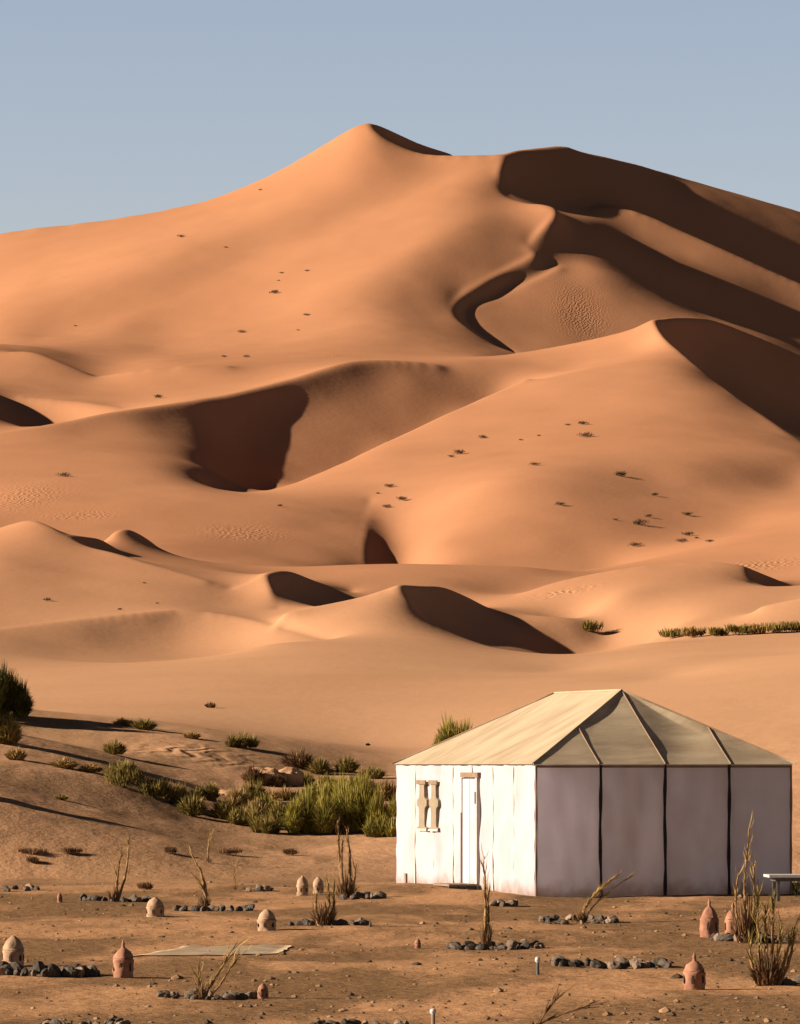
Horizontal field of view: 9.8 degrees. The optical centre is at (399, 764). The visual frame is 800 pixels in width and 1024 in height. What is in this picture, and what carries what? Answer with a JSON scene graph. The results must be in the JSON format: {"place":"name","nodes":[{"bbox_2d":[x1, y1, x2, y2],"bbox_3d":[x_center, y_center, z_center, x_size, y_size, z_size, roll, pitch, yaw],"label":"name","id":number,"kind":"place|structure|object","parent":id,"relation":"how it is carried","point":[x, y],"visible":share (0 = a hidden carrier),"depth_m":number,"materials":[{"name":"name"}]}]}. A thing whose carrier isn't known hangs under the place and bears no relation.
{"place":"outdoors","nodes":[
{"label":"outdoors","id":0,"kind":"place"},
{"bbox_2d":[0,124,799,1023],"bbox_3d":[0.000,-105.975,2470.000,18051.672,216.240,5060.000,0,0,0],"label":"sand dunes","id":1,"kind":"structure","parent":0,"point":[518,308],"depth_m":369.15,"materials":[{"name":"sand"}]},
{"bbox_2d":[0,670,10,709],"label":"shrub","id":2,"kind":"object","parent":1,"relation":"on","point":[3,681],"visible":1,"depth_m":112.93,"materials":[{"name":"green plant"}]},
{"bbox_2d":[0,964,11,974],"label":"ring stone","id":3,"kind":"object","parent":1,"relation":"on","point":[3,968],"visible":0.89,"depth_m":46.15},
{"bbox_2d":[0,712,23,743],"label":"grass clump","id":4,"kind":"object","parent":1,"relation":"on","point":[10,732],"visible":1,"depth_m":103.52,"materials":[{"name":"green plant"}]},
{"bbox_2d":[2,935,23,965],"bbox_3d":[-3.996,1.935,48.378,0.235,0.334,0.234,0,0,-17],"label":"clay lantern","id":5,"kind":"object","parent":1,"relation":"on","point":[13,949],"visible":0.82,"depth_m":48.30,"materials":[{"name":"ceramic"}]},
{"bbox_2d":[9,962,23,970],"bbox_3d":[-3.829,2.033,46.551,0.212,0.143,0.096,13,15,13],"label":"ring stone","id":6,"kind":"object","parent":1,"relation":"on","point":[15,965],"visible":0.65,"depth_m":46.52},
{"bbox_2d":[4,747,29,759],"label":"grass clump","id":7,"kind":"object","parent":1,"relation":"on","point":[18,755],"visible":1,"depth_m":100.45,"materials":[{"name":"plant"}]},
{"bbox_2d":[0,659,35,716],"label":"shrub","id":8,"kind":"object","parent":1,"relation":"on","point":[18,702],"visible":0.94,"depth_m":113.69,"materials":[{"name":"green plant"}]},
{"bbox_2d":[26,855,38,862],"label":"scrub patch","id":9,"kind":"object","parent":1,"relation":"on","point":[31,859],"visible":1,"depth_m":86.73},
{"bbox_2d":[17,847,49,854],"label":"scrub patch","id":10,"kind":"object","parent":1,"relation":"on","point":[27,850],"visible":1,"depth_m":87.26,"materials":[{"name":"plant"}]},
{"bbox_2d":[33,961,45,973],"bbox_3d":[-3.587,2.043,46.644,0.125,0.172,0.190,0,0,15],"label":"ring stone","id":11,"kind":"object","parent":1,"relation":"on","point":[39,966],"visible":0.55,"depth_m":46.57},
{"bbox_2d":[40,968,50,976],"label":"ring stone","id":12,"kind":"object","parent":1,"relation":"on","point":[45,972],"visible":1,"depth_m":45.94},
{"bbox_2d":[48,963,61,976],"bbox_3d":[-3.394,2.051,46.021,0.108,0.174,0.215,-16,-30,37],"label":"ring stone","id":13,"kind":"object","parent":1,"relation":"on","point":[54,970],"visible":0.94,"depth_m":45.96,"materials":[{"name":"stone"}]},
{"bbox_2d":[47,757,80,767],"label":"grass clump","id":14,"kind":"object","parent":1,"relation":"on","point":[63,762],"visible":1,"depth_m":100.34,"materials":[{"name":"plant"}]},
{"bbox_2d":[57,846,82,854],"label":"scrub patch","id":15,"kind":"object","parent":1,"relation":"on","point":[66,850],"visible":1,"depth_m":87.45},
{"bbox_2d":[62,966,77,977],"bbox_3d":[-3.247,2.058,46.056,0.200,0.154,0.131,-23,-6,33],"label":"ring stone","id":16,"kind":"object","parent":1,"relation":"on","point":[70,971],"visible":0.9,"depth_m":46.00,"materials":[{"name":"stone"}]},
{"bbox_2d":[75,967,84,977],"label":"ring stone","id":17,"kind":"object","parent":1,"relation":"on","point":[80,971],"visible":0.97,"depth_m":46.05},
{"bbox_2d":[75,965,91,976],"bbox_3d":[-3.144,2.058,46.178,0.210,0.155,0.126,-17,4,-5],"label":"ring stone","id":18,"kind":"object","parent":1,"relation":"on","point":[87,970],"visible":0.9,"depth_m":46.14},
{"bbox_2d":[78,763,104,771],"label":"grass clump","id":19,"kind":"object","parent":1,"relation":"on","point":[92,767],"visible":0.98,"depth_m":100.43,"materials":[{"name":"plant"}]},
{"bbox_2d":[101,738,128,754],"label":"grass clump","id":20,"kind":"object","parent":1,"relation":"on","point":[116,747],"visible":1,"depth_m":106.83,"materials":[{"name":"green plant"}]},
{"bbox_2d":[108,835,132,900],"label":"dry shrub","id":21,"kind":"object","parent":1,"relation":"on","point":[117,893],"visible":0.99,"depth_m":71.16,"materials":[{"name":"plant"}]},
{"bbox_2d":[112,939,133,977],"bbox_3d":[-2.705,1.903,45.730,0.213,0.389,0.211,0,0,-17],"label":"clay lantern","id":22,"kind":"object","parent":1,"relation":"on","point":[123,963],"visible":1,"depth_m":45.65,"materials":[{"name":"ceramic"}]},
{"bbox_2d":[112,717,134,725],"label":"grass clump","id":23,"kind":"object","parent":1,"relation":"on","point":[122,721],"visible":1,"depth_m":114.23,"materials":[{"name":"plant"}]},
{"bbox_2d":[102,757,146,787],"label":"shrub","id":24,"kind":"object","parent":1,"relation":"on","point":[125,773],"visible":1,"depth_m":99.34,"materials":[{"name":"green plant"}]},
{"bbox_2d":[128,716,157,729],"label":"grass clump","id":25,"kind":"object","parent":1,"relation":"on","point":[142,724],"visible":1,"depth_m":113.67,"materials":[{"name":"green plant"}]},
{"bbox_2d":[136,881,153,889],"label":"scrub patch","id":26,"kind":"object","parent":1,"relation":"on","point":[146,885],"visible":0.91,"depth_m":78.50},
{"bbox_2d":[146,897,163,916],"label":"clay lantern","id":27,"kind":"object","parent":1,"relation":"on","point":[155,907],"visible":1,"depth_m":65.11,"materials":[{"name":"ceramic"}]},
{"bbox_2d":[136,775,175,798],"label":"shrub","id":28,"kind":"object","parent":1,"relation":"on","point":[153,788],"visible":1,"depth_m":99.23,"materials":[{"name":"green plant"}]},
{"bbox_2d":[162,846,178,853],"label":"scrub patch","id":29,"kind":"object","parent":1,"relation":"on","point":[172,849],"visible":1,"depth_m":88.48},
{"bbox_2d":[163,777,188,799],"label":"grass clump","id":30,"kind":"object","parent":1,"relation":"on","point":[178,785],"visible":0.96,"depth_m":100.16,"materials":[{"name":"plant"}]},
{"bbox_2d":[169,782,200,805],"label":"grass clump","id":31,"kind":"object","parent":1,"relation":"on","point":[180,793],"visible":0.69,"depth_m":99.48,"materials":[{"name":"green plant"}]},
{"bbox_2d":[183,730,203,738],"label":"grass clump","id":32,"kind":"object","parent":1,"relation":"on","point":[189,735],"visible":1,"depth_m":112.74,"materials":[{"name":"plant"}]},
{"bbox_2d":[176,791,211,815],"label":"grass clump","id":33,"kind":"object","parent":1,"relation":"on","point":[194,806],"visible":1,"depth_m":98.52,"materials":[{"name":"green plant"}]},
{"bbox_2d":[187,847,210,910],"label":"dry shrub","id":34,"kind":"object","parent":1,"relation":"on","point":[204,899],"visible":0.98,"depth_m":67.78,"materials":[{"name":"plant"}]},
{"bbox_2d":[195,779,221,799],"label":"grass clump","id":35,"kind":"object","parent":1,"relation":"on","point":[210,791],"visible":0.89,"depth_m":102.39,"materials":[{"name":"green plant"}]},
{"bbox_2d":[206,829,213,862],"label":"dry shrub","id":36,"kind":"object","parent":1,"relation":"on","point":[208,860],"visible":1,"depth_m":88.10,"materials":[{"name":"plant"}]},
{"bbox_2d":[133,944,290,956],"bbox_3d":[-1.923,2.108,52.431,1.404,0.089,3.317,0,0,12],"label":"mat","id":37,"kind":"object","parent":1,"relation":"on","point":[222,950],"visible":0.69,"depth_m":52.39,"materials":[{"name":"fabric"}]},
{"bbox_2d":[191,938,251,999],"bbox_3d":[-1.611,1.859,41.989,0.617,0.642,0.192,0,0,10],"label":"dry shrub","id":38,"kind":"object","parent":1,"relation":"on","point":[201,994],"visible":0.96,"depth_m":41.98,"materials":[{"name":"plant"}]},
{"bbox_2d":[209,797,239,818],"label":"grass clump","id":39,"kind":"object","parent":1,"relation":"on","point":[221,809],"visible":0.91,"depth_m":99.27,"materials":[{"name":"green plant"}]},
{"bbox_2d":[222,993,235,999],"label":"ring stone","id":40,"kind":"object","parent":1,"relation":"on","point":[226,996],"visible":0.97,"depth_m":41.89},
{"bbox_2d":[218,847,242,854],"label":"scrub patch","id":41,"kind":"object","parent":1,"relation":"on","point":[229,851],"visible":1,"depth_m":89.86,"materials":[{"name":"plant"}]},
{"bbox_2d":[224,782,253,807],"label":"grass clump","id":42,"kind":"object","parent":1,"relation":"on","point":[236,798],"visible":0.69,"depth_m":101.86,"materials":[{"name":"plant"}]},
{"bbox_2d":[222,731,262,747],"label":"shrub","id":43,"kind":"object","parent":1,"relation":"on","point":[240,741],"visible":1,"depth_m":112.16,"materials":[{"name":"green plant"}]},
{"bbox_2d":[225,804,260,825],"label":"grass clump","id":44,"kind":"object","parent":1,"relation":"on","point":[241,817],"visible":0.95,"depth_m":98.34,"materials":[{"name":"green plant"}]},
{"bbox_2d":[239,763,264,783],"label":"grass clump","id":45,"kind":"object","parent":1,"relation":"on","point":[247,776],"visible":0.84,"depth_m":106.58,"materials":[{"name":"plant"}]},
{"bbox_2d":[241,772,266,799],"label":"grass clump","id":46,"kind":"object","parent":1,"relation":"on","point":[257,792],"visible":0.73,"depth_m":103.70,"materials":[{"name":"green plant"}]},
{"bbox_2d":[239,797,269,818],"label":"grass clump","id":47,"kind":"object","parent":1,"relation":"on","point":[259,806],"visible":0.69,"depth_m":99.03,"materials":[{"name":"plant"}]},
{"bbox_2d":[257,983,268,998],"bbox_3d":[-1.232,2.044,42.093,0.102,0.147,0.101,0,0,25],"label":"clay lantern","id":48,"kind":"object","parent":1,"relation":"on","point":[262,992],"visible":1,"depth_m":42.06,"materials":[{"name":"ceramic"}]},
{"bbox_2d":[248,811,280,832],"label":"grass clump","id":49,"kind":"object","parent":1,"relation":"on","point":[264,825],"visible":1,"depth_m":97.32,"materials":[{"name":"green plant"}]},
{"bbox_2d":[257,909,276,930],"bbox_3d":[-1.667,1.948,58.433,0.253,0.284,0.239,0,0,-17],"label":"clay lantern","id":50,"kind":"object","parent":1,"relation":"on","point":[266,920],"visible":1,"depth_m":58.35,"materials":[{"name":"ceramic"}]},
{"bbox_2d":[258,791,275,808],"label":"grass clump","id":51,"kind":"object","parent":1,"relation":"on","point":[266,801],"visible":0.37,"depth_m":101.92,"materials":[{"name":"green plant"}]},
{"bbox_2d":[252,767,283,784],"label":"boulder","id":52,"kind":"object","parent":1,"relation":"on","point":[269,771],"visible":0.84,"depth_m":106.81,"materials":[{"name":"stone"}]},
{"bbox_2d":[263,796,289,826],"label":"grass clump","id":53,"kind":"object","parent":1,"relation":"on","point":[277,811],"visible":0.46,"depth_m":98.86,"materials":[{"name":"green plant"}]},
{"bbox_2d":[267,774,288,786],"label":"grass clump","id":54,"kind":"object","parent":1,"relation":"on","point":[277,781],"visible":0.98,"depth_m":106.65,"materials":[{"name":"plant"}]},
{"bbox_2d":[265,784,299,799],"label":"grass clump","id":55,"kind":"object","parent":1,"relation":"on","point":[285,793],"visible":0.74,"depth_m":104.42,"materials":[{"name":"plant"}]},
{"bbox_2d":[282,848,298,855],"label":"scrub patch","id":56,"kind":"object","parent":1,"relation":"on","point":[292,851],"visible":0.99,"depth_m":90.75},
{"bbox_2d":[279,767,304,785],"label":"boulder","id":57,"kind":"object","parent":1,"relation":"on","point":[293,776],"visible":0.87,"depth_m":107.11,"materials":[{"name":"stone"}]},
{"bbox_2d":[276,748,317,767],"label":"grass clump","id":58,"kind":"object","parent":1,"relation":"on","point":[301,759],"visible":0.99,"depth_m":110.51,"materials":[{"name":"plant"}]},
{"bbox_2d":[296,876,308,895],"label":"clay lantern","id":59,"kind":"object","parent":1,"relation":"on","point":[302,886],"visible":1,"depth_m":74.91,"materials":[{"name":"ceramic"}]},
{"bbox_2d":[299,768,315,783],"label":"grass clump","id":60,"kind":"object","parent":1,"relation":"on","point":[308,778],"visible":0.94,"depth_m":107.50,"materials":[{"name":"green plant"}]},
{"bbox_2d":[279,781,340,832],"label":"shrub","id":61,"kind":"object","parent":1,"relation":"on","point":[307,813],"visible":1,"depth_m":97.50,"materials":[{"name":"green plant"}]},
{"bbox_2d":[298,779,326,797],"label":"grass clump","id":62,"kind":"object","parent":1,"relation":"on","point":[314,786],"visible":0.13,"depth_m":104.48,"materials":[{"name":"green plant"}]},
{"bbox_2d":[313,877,323,893],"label":"clay lantern","id":63,"kind":"object","parent":1,"relation":"on","point":[318,886],"visible":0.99,"depth_m":75.54,"materials":[{"name":"ceramic"}]},
{"bbox_2d":[306,757,333,773],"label":"grass clump","id":64,"kind":"object","parent":1,"relation":"on","point":[318,766],"visible":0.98,"depth_m":110.01,"materials":[{"name":"green plant"}]},
{"bbox_2d":[309,876,337,925],"bbox_3d":[-0.953,1.715,59.315,0.411,0.802,0.390,0,0,12],"label":"dry shrub","id":65,"kind":"object","parent":1,"relation":"on","point":[322,915],"visible":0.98,"depth_m":59.32,"materials":[{"name":"brown plant"}]},
{"bbox_2d":[314,771,333,786],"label":"grass clump","id":66,"kind":"object","parent":1,"relation":"on","point":[324,778],"visible":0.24,"depth_m":106.44,"materials":[{"name":"green plant"}]},
{"bbox_2d":[316,773,338,803],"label":"shrub","id":67,"kind":"object","parent":1,"relation":"on","point":[328,785],"visible":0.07,"depth_m":102.02,"materials":[{"name":"green plant"}]},
{"bbox_2d":[331,819,347,832],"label":"grass clump","id":68,"kind":"object","parent":1,"relation":"on","point":[342,829],"visible":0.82,"depth_m":97.73,"materials":[{"name":"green plant"}]},
{"bbox_2d":[331,811,360,897],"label":"dry shrub","id":69,"kind":"object","parent":1,"relation":"on","point":[346,888],"visible":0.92,"depth_m":73.61,"materials":[{"name":"plant"}]},
{"bbox_2d":[333,755,360,771],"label":"grass clump","id":70,"kind":"object","parent":1,"relation":"on","point":[348,765],"visible":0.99,"depth_m":110.59,"materials":[{"name":"green plant"}]},
{"bbox_2d":[336,773,371,787],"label":"grass clump","id":71,"kind":"object","parent":1,"relation":"on","point":[351,782],"visible":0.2,"depth_m":106.75,"materials":[{"name":"green plant"}]},
{"bbox_2d":[327,766,395,831],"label":"shrub","id":72,"kind":"object","parent":1,"relation":"on","point":[356,804],"visible":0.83,"depth_m":97.86,"materials":[{"name":"green plant"}]},
{"bbox_2d":[357,766,386,778],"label":"grass clump","id":73,"kind":"object","parent":1,"relation":"on","point":[371,771],"visible":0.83,"depth_m":109.35,"materials":[{"name":"green plant"}]},
{"bbox_2d":[359,810,395,836],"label":"grass clump","id":74,"kind":"object","parent":1,"relation":"on","point":[383,829],"visible":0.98,"depth_m":96.11,"materials":[{"name":"green plant"}]},
{"bbox_2d":[378,779,396,799],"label":"grass clump","id":75,"kind":"object","parent":1,"relation":"on","point":[383,786],"visible":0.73,"depth_m":104.27,"materials":[{"name":"plant"}]},
{"bbox_2d":[385,794,396,815],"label":"grass clump","id":76,"kind":"object","parent":1,"relation":"on","point":[392,808],"visible":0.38,"depth_m":101.82,"materials":[{"name":"green plant"}]},
{"bbox_2d":[0,881,799,1023],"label":"pebbles","id":77,"kind":"object","parent":1,"relation":"on","point":[607,1013],"visible":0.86,"depth_m":45.51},
{"bbox_2d":[430,1009,435,1023],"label":"path light","id":78,"kind":"object","parent":1,"relation":"on","point":[432,1011],"visible":1,"depth_m":37.25,"materials":[{"name":"white metal"}]},
{"bbox_2d":[429,711,472,746],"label":"shrub","id":79,"kind":"object","parent":1,"relation":"on","point":[450,728],"visible":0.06,"depth_m":114.88,"materials":[{"name":"green plant"}]},
{"bbox_2d":[433,883,476,889],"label":"doorstep","id":80,"kind":"object","parent":1,"relation":"on","point":[468,886],"visible":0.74,"depth_m":76.74,"materials":[{"name":"brown wood"}]},
{"bbox_2d":[478,844,493,946],"bbox_3d":[0.990,1.531,54.007,0.209,1.313,0.223,0,0,0],"label":"dry shrub","id":81,"kind":"object","parent":1,"relation":"on","point":[487,933],"visible":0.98,"depth_m":53.98,"materials":[{"name":"plant"}]},
{"bbox_2d":[507,941,517,949],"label":"ring stone","id":82,"kind":"object","parent":1,"relation":"on","point":[512,945],"visible":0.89,"depth_m":53.56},
{"bbox_2d":[530,982,609,1023],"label":"dry shrub","id":83,"kind":"object","parent":1,"relation":"on","point":[554,1000],"visible":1,"depth_m":36.76,"materials":[{"name":"plant"}]},
{"bbox_2d":[582,620,603,632],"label":"grass tuft","id":84,"kind":"object","parent":1,"relation":"on","point":[588,625],"visible":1,"depth_m":239.66,"materials":[{"name":"green plant"}]},
{"bbox_2d":[392,689,795,896],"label":"tent","id":85,"kind":"object","parent":1,"relation":"on","point":[572,794],"visible":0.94,"depth_m":75.34,"materials":[{"name":"fabric"}]},
{"bbox_2d":[416,780,428,830],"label":"baluster","id":86,"kind":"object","parent":85,"relation":"in","point":[423,800],"depth_m":79.53,"materials":[{"name":"beige wood"}]},
{"bbox_2d":[428,780,440,830],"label":"baluster","id":87,"kind":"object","parent":85,"relation":"in","point":[434,802],"depth_m":78.96,"materials":[{"name":"beige wood"}]},
{"bbox_2d":[460,772,480,889],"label":"door","id":88,"kind":"structure","parent":85,"relation":"in","point":[470,788],"depth_m":77.16,"materials":[{"name":"fabric"}]},
{"bbox_2d":[591,960,605,968],"bbox_3d":[2.057,2.081,48.398,0.183,0.106,0.113,16,-10,-22],"label":"ring stone","id":89,"kind":"object","parent":1,"relation":"on","point":[598,964],"visible":0.99,"depth_m":48.36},
{"bbox_2d":[573,870,637,922],"bbox_3d":[2.741,1.780,62.161,0.911,0.783,0.235,0,0,0],"label":"dry shrub","id":90,"kind":"object","parent":1,"relation":"on","point":[582,917],"visible":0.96,"depth_m":62.14,"materials":[{"name":"plant"}]},
{"bbox_2d":[604,960,620,968],"bbox_3d":[2.193,2.088,48.373,0.185,0.124,0.090,0,0,31],"label":"ring stone","id":91,"kind":"object","parent":1,"relation":"on","point":[612,964],"visible":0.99,"depth_m":48.34,"materials":[{"name":"stone"}]},
{"bbox_2d":[658,959,671,967],"bbox_3d":[2.753,2.079,48.539,0.098,0.111,0.180,-3,8,-35],"label":"ring stone","id":92,"kind":"object","parent":1,"relation":"on","point":[663,963],"visible":0.96,"depth_m":48.51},
{"bbox_2d":[658,626,683,637],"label":"grass tuft","id":93,"kind":"object","parent":1,"relation":"on","point":[674,633],"visible":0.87,"depth_m":215.78,"materials":[{"name":"green plant"}]},
{"bbox_2d":[679,626,706,636],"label":"grass tuft","id":94,"kind":"object","parent":1,"relation":"on","point":[691,632],"visible":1,"depth_m":212.65,"materials":[{"name":"plant"}]},
{"bbox_2d":[682,952,705,989],"bbox_3d":[2.761,1.946,43.874,0.224,0.364,0.233,0,0,-17],"label":"clay lantern","id":95,"kind":"object","parent":1,"relation":"on","point":[694,974],"visible":0.99,"depth_m":43.79,"materials":[{"name":"ceramic"}]},
{"bbox_2d":[699,898,718,937],"bbox_3d":[3.730,1.856,56.439,0.242,0.494,0.235,0,0,-17],"label":"clay lantern","id":96,"kind":"object","parent":1,"relation":"on","point":[709,923],"visible":0.98,"depth_m":56.35,"materials":[{"name":"ceramic"}]},
{"bbox_2d":[705,626,728,635],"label":"grass tuft","id":97,"kind":"object","parent":1,"relation":"on","point":[715,631],"visible":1,"depth_m":211.44,"materials":[{"name":"green plant"}]},
{"bbox_2d":[720,934,733,940],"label":"ring stone","id":98,"kind":"object","parent":1,"relation":"on","point":[727,937],"visible":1,"depth_m":55.16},
{"bbox_2d":[725,902,735,933],"bbox_3d":[4.065,1.901,57.202,0.214,0.434,0.206,0,0,-17],"label":"clay lantern","id":99,"kind":"object","parent":1,"relation":"on","point":[728,925],"visible":0.44,"depth_m":57.14,"materials":[{"name":"ceramic"}]},
{"bbox_2d":[724,623,750,634],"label":"grass tuft","id":100,"kind":"object","parent":1,"relation":"on","point":[736,629],"visible":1,"depth_m":210.94,"materials":[{"name":"green plant"}]},
{"bbox_2d":[728,810,766,942],"bbox_3d":[4.073,1.347,54.899,0.460,1.635,0.414,0,0,37],"label":"dry shrub","id":101,"kind":"object","parent":1,"relation":"on","point":[743,927],"visible":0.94,"depth_m":54.90,"materials":[{"name":"plant"}]},
{"bbox_2d":[747,623,765,633],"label":"grass tuft","id":102,"kind":"object","parent":1,"relation":"on","point":[756,629],"visible":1,"depth_m":210.88,"materials":[{"name":"plant"}]},
{"bbox_2d":[742,883,799,985],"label":"dry shrub","id":103,"kind":"object","parent":1,"relation":"on","point":[766,972],"visible":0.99,"depth_m":44.65,"materials":[{"name":"brown plant"}]},
{"bbox_2d":[761,621,790,632],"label":"grass tuft","id":104,"kind":"object","parent":1,"relation":"on","point":[775,628],"visible":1,"depth_m":210.68,"materials":[{"name":"green plant"}]},
{"bbox_2d":[763,874,799,900],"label":"table","id":105,"kind":"object","parent":1,"relation":"on","point":[774,878],"visible":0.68,"depth_m":71.29,"materials":[{"name":"white paint"}]},
{"bbox_2d":[783,978,796,984],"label":"ring stone","id":106,"kind":"object","parent":1,"relation":"on","point":[786,981],"visible":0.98,"depth_m":44.72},
{"bbox_2d":[782,620,799,631],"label":"grass tuft","id":107,"kind":"object","parent":1,"relation":"on","point":[794,626],"visible":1,"depth_m":210.62,"materials":[{"name":"green plant"}]},
{"bbox_2d":[0,0,799,233],"label":"sky","id":108,"kind":"structure","parent":0,"point":[110,109],"materials":[{"name":"blue"}]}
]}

